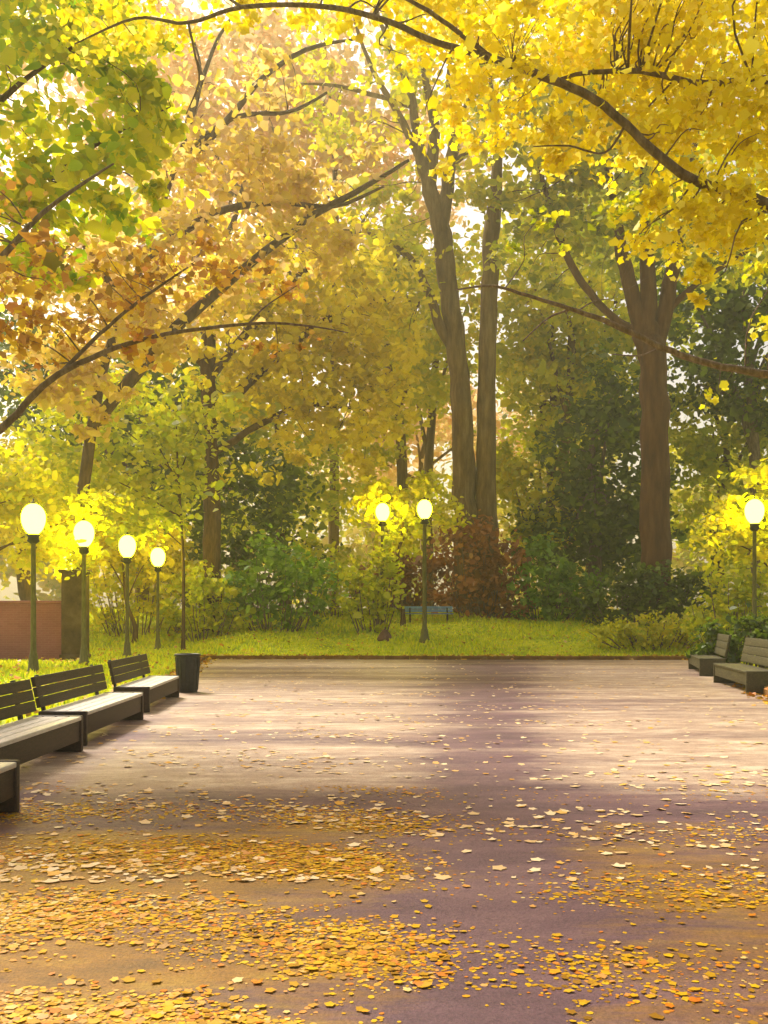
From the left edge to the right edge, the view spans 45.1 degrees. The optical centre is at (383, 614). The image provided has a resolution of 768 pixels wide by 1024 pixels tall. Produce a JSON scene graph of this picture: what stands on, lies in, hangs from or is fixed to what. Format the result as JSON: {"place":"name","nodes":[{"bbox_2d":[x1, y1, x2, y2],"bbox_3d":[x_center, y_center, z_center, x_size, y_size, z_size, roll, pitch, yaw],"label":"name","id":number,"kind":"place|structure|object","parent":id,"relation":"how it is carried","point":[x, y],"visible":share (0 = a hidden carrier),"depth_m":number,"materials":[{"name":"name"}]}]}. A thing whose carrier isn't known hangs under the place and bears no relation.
{"place":"outdoors","nodes":[
{"label":"outdoors","id":0,"kind":"place"},
{"bbox_2d":[0,606,767,724],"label":"ground","id":1,"kind":"structure","parent":0,"point":[458,627],"depth_m":37.89,"materials":[{"name":"plant"}]},
{"bbox_2d":[21,499,45,672],"bbox_3d":[-8.722,-0.565,23.000,0.580,4.630,0.580,0,0,0],"label":"street lamp","id":2,"kind":"object","parent":1,"relation":"on","point":[33,518],"visible":1,"depth_m":22.92,"materials":[{"name":"green paint"}]},
{"bbox_2d":[0,569,91,660],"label":"brick wall","id":3,"kind":"structure","parent":1,"relation":"on","point":[58,628],"depth_m":30.33,"materials":[{"name":"brown brick"}]},
{"bbox_2d":[0,437,143,579],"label":"broadleaf tree","id":4,"kind":"object","parent":1,"relation":"on","point":[24,487],"visible":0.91,"depth_m":27.69,"materials":[{"name":"yellow plant"}]},
{"bbox_2d":[74,516,93,664],"bbox_3d":[-8.829,-0.565,27.200,0.580,4.630,0.580,0,0,0],"label":"street lamp","id":5,"kind":"object","parent":1,"relation":"on","point":[83,528],"visible":0.97,"depth_m":27.12,"materials":[{"name":"black metal"}]},
{"bbox_2d":[0,379,199,600],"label":"broadleaf tree","id":6,"kind":"object","parent":1,"relation":"on","point":[24,585],"visible":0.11,"depth_m":43.12,"materials":[{"name":"yellow plant"}]},
{"bbox_2d":[0,0,209,293],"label":"maple tree","id":7,"kind":"object","parent":1,"relation":"on","point":[147,120],"visible":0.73,"depth_m":14.09,"materials":[{"name":"green plant"}]},
{"bbox_2d":[46,505,188,642],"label":"broadleaf tree","id":8,"kind":"object","parent":1,"relation":"on","point":[145,551],"visible":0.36,"depth_m":40.14,"materials":[{"name":"yellow plant"}]},
{"bbox_2d":[0,360,253,649],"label":"broadleaf tree","id":9,"kind":"object","parent":1,"relation":"on","point":[182,478],"visible":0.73,"depth_m":37.46,"materials":[{"name":"green plant"}]},
{"bbox_2d":[119,532,135,656],"bbox_3d":[-8.942,-0.565,32.200,0.580,4.630,0.580,0,0,0],"label":"street lamp","id":10,"kind":"object","parent":1,"relation":"on","point":[127,545],"visible":0.96,"depth_m":32.12,"materials":[{"name":"black metal"}]},
{"bbox_2d":[151,546,164,648],"bbox_3d":[-9.295,-0.547,38.000,0.580,4.630,0.580,0,0,0],"label":"street lamp","id":11,"kind":"object","parent":1,"relation":"on","point":[157,556],"visible":0.94,"depth_m":37.92,"materials":[{"name":"black metal"}]},
{"bbox_2d":[89,531,235,635],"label":"shrub","id":12,"kind":"object","parent":1,"relation":"on","point":[148,606],"visible":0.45,"depth_m":41.64,"materials":[{"name":"green plant"}]},
{"bbox_2d":[0,280,332,612],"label":"broadleaf tree","id":13,"kind":"object","parent":1,"relation":"on","point":[287,483],"visible":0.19,"depth_m":47.92,"materials":[{"name":"yellow plant"}]},
{"bbox_2d":[0,144,348,433],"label":"maple tree","id":14,"kind":"object","parent":1,"relation":"on","point":[49,255],"visible":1,"depth_m":10.00,"materials":[{"name":"orange plant"}]},
{"bbox_2d":[0,19,409,568],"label":"maple tree","id":15,"kind":"object","parent":1,"relation":"on","point":[291,184],"visible":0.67,"depth_m":33.20,"materials":[{"name":"brown plant"}]},
{"bbox_2d":[159,559,256,641],"bbox_3d":[-7.551,-0.561,40.260,4.271,3.601,3.415,0,0,0],"label":"shrub","id":16,"kind":"object","parent":1,"relation":"on","point":[200,585],"visible":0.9,"depth_m":39.63,"materials":[{"name":"green plant"}]},
{"bbox_2d":[33,35,384,579],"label":"broadleaf tree","id":17,"kind":"object","parent":1,"relation":"on","point":[218,201],"visible":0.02,"depth_m":70.55,"materials":[{"name":"yellow plant"}]},
{"bbox_2d":[100,350,385,608],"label":"broadleaf tree","id":18,"kind":"object","parent":1,"relation":"on","point":[333,497],"visible":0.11,"depth_m":57.49,"materials":[{"name":"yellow plant"}]},
{"bbox_2d":[0,0,505,609],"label":"broadleaf tree","id":19,"kind":"object","parent":1,"relation":"on","point":[278,32],"visible":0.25,"depth_m":64.43,"materials":[{"name":"orange plant"}]},
{"bbox_2d":[161,475,350,611],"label":"shrub","id":20,"kind":"object","parent":1,"relation":"on","point":[238,544],"visible":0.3,"depth_m":45.60,"materials":[{"name":"green plant"}]},
{"bbox_2d":[210,520,349,631],"bbox_3d":[-4.461,-1.674,39.741,6.007,5.012,4.264,0,0,0],"label":"shrub","id":21,"kind":"object","parent":1,"relation":"on","point":[268,555],"visible":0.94,"depth_m":39.54,"materials":[{"name":"green plant"}]},
{"bbox_2d":[134,180,439,632],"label":"maple tree","id":22,"kind":"object","parent":1,"relation":"on","point":[292,362],"visible":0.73,"depth_m":41.31,"materials":[{"name":"yellow plant"}]},
{"bbox_2d":[268,517,392,619],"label":"shrub","id":23,"kind":"object","parent":1,"relation":"on","point":[311,539],"visible":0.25,"depth_m":43.67,"materials":[{"name":"green plant"}]},
{"bbox_2d":[330,536,417,634],"bbox_3d":[-0.480,-1.198,39.288,3.812,4.163,2.651,0,0,0],"label":"shrub","id":24,"kind":"object","parent":1,"relation":"on","point":[377,594],"visible":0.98,"depth_m":38.98,"materials":[{"name":"green plant"}]},
{"bbox_2d":[376,500,388,622],"bbox_3d":[-0.061,-1.874,40.000,0.600,6.120,0.600,0,0,0],"label":"street lamp","id":25,"kind":"object","parent":1,"relation":"on","point":[382,511],"visible":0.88,"depth_m":39.85,"materials":[{"name":"black metal"}]},
{"bbox_2d":[0,315,767,608],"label":"woods","id":26,"kind":"object","parent":1,"relation":"on","point":[47,584],"visible":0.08,"depth_m":100.86,"materials":[{"name":"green plant"}]},
{"bbox_2d":[0,609,767,718],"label":"fallen leaves","id":27,"kind":"object","parent":1,"relation":"on","point":[206,660],"visible":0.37,"depth_m":32.82,"materials":[{"name":"yellow plant"}]},
{"bbox_2d":[377,629,391,641],"bbox_3d":[0.024,0.889,37.698,0.632,0.604,0.408,0,0,0],"label":"rock","id":28,"kind":"object","parent":1,"relation":"on","point":[385,634],"visible":0.87,"depth_m":37.60,"materials":[{"name":"brown stone"}]},
{"bbox_2d":[34,0,767,310],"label":"maple tree","id":29,"kind":"object","parent":1,"relation":"on","point":[680,113],"visible":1,"depth_m":8.75,"materials":[{"name":"yellow plant"}]},
{"bbox_2d":[349,538,455,611],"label":"shrub","id":30,"kind":"object","parent":1,"relation":"on","point":[409,570],"visible":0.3,"depth_m":46.54,"materials":[{"name":"green plant"}]},
{"bbox_2d":[331,170,477,608],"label":"broadleaf tree","id":31,"kind":"object","parent":1,"relation":"on","point":[439,391],"visible":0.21,"depth_m":53.31,"materials":[{"name":"yellow plant"}]},
{"bbox_2d":[339,469,475,625],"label":"broadleaf tree","id":32,"kind":"object","parent":1,"relation":"on","point":[375,492],"visible":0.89,"depth_m":40.91,"materials":[{"name":"yellow plant"}]},
{"bbox_2d":[293,370,539,568],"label":"broadleaf tree","id":33,"kind":"object","parent":1,"relation":"on","point":[445,423],"visible":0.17,"depth_m":75.15,"materials":[{"name":"yellow plant"}]},
{"bbox_2d":[417,497,431,642],"bbox_3d":[1.644,-1.708,37.500,0.600,6.120,0.600,0,0,0],"label":"street lamp","id":34,"kind":"object","parent":1,"relation":"on","point":[424,508],"visible":0.99,"depth_m":37.42,"materials":[{"name":"black metal"}]},
{"bbox_2d":[278,0,573,613],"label":"twin stemmed tree","id":35,"kind":"object","parent":1,"relation":"on","point":[471,477],"visible":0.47,"depth_m":45.66,"materials":[{"name":"yellow plant"}]},
{"bbox_2d":[335,205,520,605],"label":"broadleaf tree","id":36,"kind":"object","parent":1,"relation":"on","point":[428,438],"visible":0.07,"depth_m":59.65,"materials":[{"name":"yellow plant"}]},
{"bbox_2d":[404,606,452,621],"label":"park bench","id":37,"kind":"object","parent":1,"relation":"on","point":[410,609],"visible":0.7,"depth_m":42.28,"materials":[{"name":"blue paint"}]},
{"bbox_2d":[175,655,767,695],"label":"kerb","id":38,"kind":"structure","parent":1,"relation":"on","point":[765,692],"depth_m":32.67,"materials":[{"name":"grey stone"}]},
{"bbox_2d":[421,509,542,619],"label":"shrub","id":39,"kind":"object","parent":1,"relation":"on","point":[497,560],"visible":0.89,"depth_m":43.13,"materials":[{"name":"brown plant"}]},
{"bbox_2d":[496,431,576,606],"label":"broadleaf tree","id":40,"kind":"object","parent":1,"relation":"on","point":[513,474],"visible":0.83,"depth_m":48.94,"materials":[{"name":"green plant"}]},
{"bbox_2d":[498,527,615,621],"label":"shrub","id":41,"kind":"object","parent":1,"relation":"on","point":[562,573],"visible":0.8,"depth_m":42.68,"materials":[{"name":"green plant"}]},
{"bbox_2d":[462,274,673,608],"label":"broadleaf tree","id":42,"kind":"object","parent":1,"relation":"on","point":[604,334],"visible":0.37,"depth_m":56.41,"materials":[{"name":"green plant"}]},
{"bbox_2d":[465,193,702,608],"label":"broadleaf tree","id":43,"kind":"object","parent":1,"relation":"on","point":[571,385],"visible":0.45,"depth_m":54.91,"materials":[{"name":"olive green leaves"},{"name":"brown bark"}]},
{"bbox_2d":[501,337,688,609],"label":"yew tree","id":44,"kind":"object","parent":1,"relation":"on","point":[608,526],"visible":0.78,"depth_m":47.98,"materials":[{"name":"green plant"}]},
{"bbox_2d":[455,1,767,411],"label":"maple tree","id":45,"kind":"object","parent":1,"relation":"on","point":[758,268],"visible":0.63,"depth_m":12.97,"materials":[{"name":"yellow plant"}]},
{"bbox_2d":[459,84,766,572],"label":"broadleaf tree","id":46,"kind":"object","parent":1,"relation":"on","point":[601,248],"visible":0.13,"depth_m":62.30,"materials":[{"name":"yellow plant"}]},
{"bbox_2d":[471,0,767,618],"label":"broadleaf tree","id":47,"kind":"object","parent":1,"relation":"on","point":[650,316],"visible":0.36,"depth_m":42.70,"materials":[{"name":"yellow plant"}]},
{"bbox_2d":[565,559,727,625],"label":"shrub","id":48,"kind":"object","parent":1,"relation":"on","point":[636,601],"visible":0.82,"depth_m":40.93,"materials":[{"name":"green plant"}]},
{"bbox_2d":[575,607,725,650],"bbox_3d":[10.685,0.578,36.261,6.193,1.776,2.076,0,0,0],"label":"shrub","id":49,"kind":"object","parent":1,"relation":"on","point":[626,633],"visible":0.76,"depth_m":36.22,"materials":[{"name":"olive green leaves"},{"name":"dark bark"}]},
{"bbox_2d":[631,355,767,596],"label":"broadleaf tree","id":50,"kind":"object","parent":1,"relation":"on","point":[703,447],"visible":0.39,"depth_m":53.68,"materials":[{"name":"green plant"}]},
{"bbox_2d":[635,188,767,606],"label":"broadleaf tree","id":51,"kind":"object","parent":1,"relation":"on","point":[733,314],"visible":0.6,"depth_m":51.09,"materials":[{"name":"green plant"}]},
{"bbox_2d":[675,553,767,654],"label":"shrub","id":52,"kind":"object","parent":1,"relation":"on","point":[739,595],"visible":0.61,"depth_m":33.85,"materials":[{"name":"green plant"}]},
{"bbox_2d":[685,452,767,578],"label":"broadleaf tree","id":53,"kind":"object","parent":1,"relation":"on","point":[731,516],"visible":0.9,"depth_m":30.12,"materials":[{"name":"yellow plant"}]},
{"bbox_2d":[685,599,767,668],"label":"shrub","id":54,"kind":"object","parent":1,"relation":"on","point":[758,626],"visible":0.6,"depth_m":26.36,"materials":[{"name":"green plant"}]},
{"bbox_2d":[745,495,763,632],"bbox_3d":[11.622,-1.421,29.000,0.580,4.630,0.580,0,0,0],"label":"street lamp","id":55,"kind":"object","parent":1,"relation":"on","point":[754,510],"visible":0.82,"depth_m":28.93,"materials":[{"name":"black metal"}]},
{"bbox_2d":[0,659,767,1023],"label":"plaza","id":56,"kind":"structure","parent":0,"point":[612,707],"depth_m":6.86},
{"bbox_2d":[0,760,19,812],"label":"park bench","id":57,"kind":"object","parent":56,"relation":"on","point":[9,786],"visible":1,"depth_m":7.42,"materials":[{"name":"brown wood"}]},
{"bbox_2d":[0,679,82,764],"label":"park bench","id":58,"kind":"object","parent":56,"relation":"on","point":[24,740],"visible":1,"depth_m":10.03,"materials":[{"name":"brown wood"}]},
{"bbox_2d":[30,664,143,745],"bbox_3d":[-3.991,1.173,12.620,0.731,0.847,2.850,0,0,-1],"label":"park bench","id":59,"kind":"object","parent":56,"relation":"on","point":[97,711],"visible":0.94,"depth_m":12.30,"materials":[{"name":"brown wood"}]},
{"bbox_2d":[107,654,178,712],"bbox_3d":[-4.240,1.173,16.408,0.731,0.847,2.850,0,0,-3],"label":"park bench","id":60,"kind":"object","parent":56,"relation":"on","point":[153,688],"visible":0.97,"depth_m":16.03,"materials":[{"name":"brown wood"}]},
{"bbox_2d":[174,653,200,692],"bbox_3d":[-4.034,1.201,19.000,0.544,0.790,0.544,0,0,0],"label":"litter bin","id":61,"kind":"object","parent":56,"relation":"on","point":[187,667],"visible":0.97,"depth_m":18.81,"materials":[{"name":"metal"}]},
{"bbox_2d":[0,660,767,882],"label":"fallen leaves","id":62,"kind":"object","parent":56,"relation":"on","point":[51,869],"visible":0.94,"depth_m":7.21,"materials":[{"name":"yellow plant"}]},
{"bbox_2d":[0,785,767,1023],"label":"fallen leaves","id":63,"kind":"object","parent":56,"relation":"on","point":[188,1019],"visible":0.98,"depth_m":4.73,"materials":[{"name":"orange plant"}]},
{"bbox_2d":[688,633,731,675],"bbox_3d":[8.939,1.064,25.409,0.829,1.065,3.200,0,0,13],"label":"park bench","id":64,"kind":"object","parent":56,"relation":"on","point":[703,664],"visible":0.66,"depth_m":24.08,"materials":[{"name":"grey wood"}]},
{"bbox_2d":[713,637,767,693],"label":"park bench","id":65,"kind":"object","parent":56,"relation":"on","point":[753,678],"visible":1,"depth_m":19.91,"materials":[{"name":"grey wood"}]},
{"bbox_2d":[0,0,767,609],"label":"sky","id":66,"kind":"structure","parent":0,"point":[475,217],"materials":[{"name":"white"}]}
]}

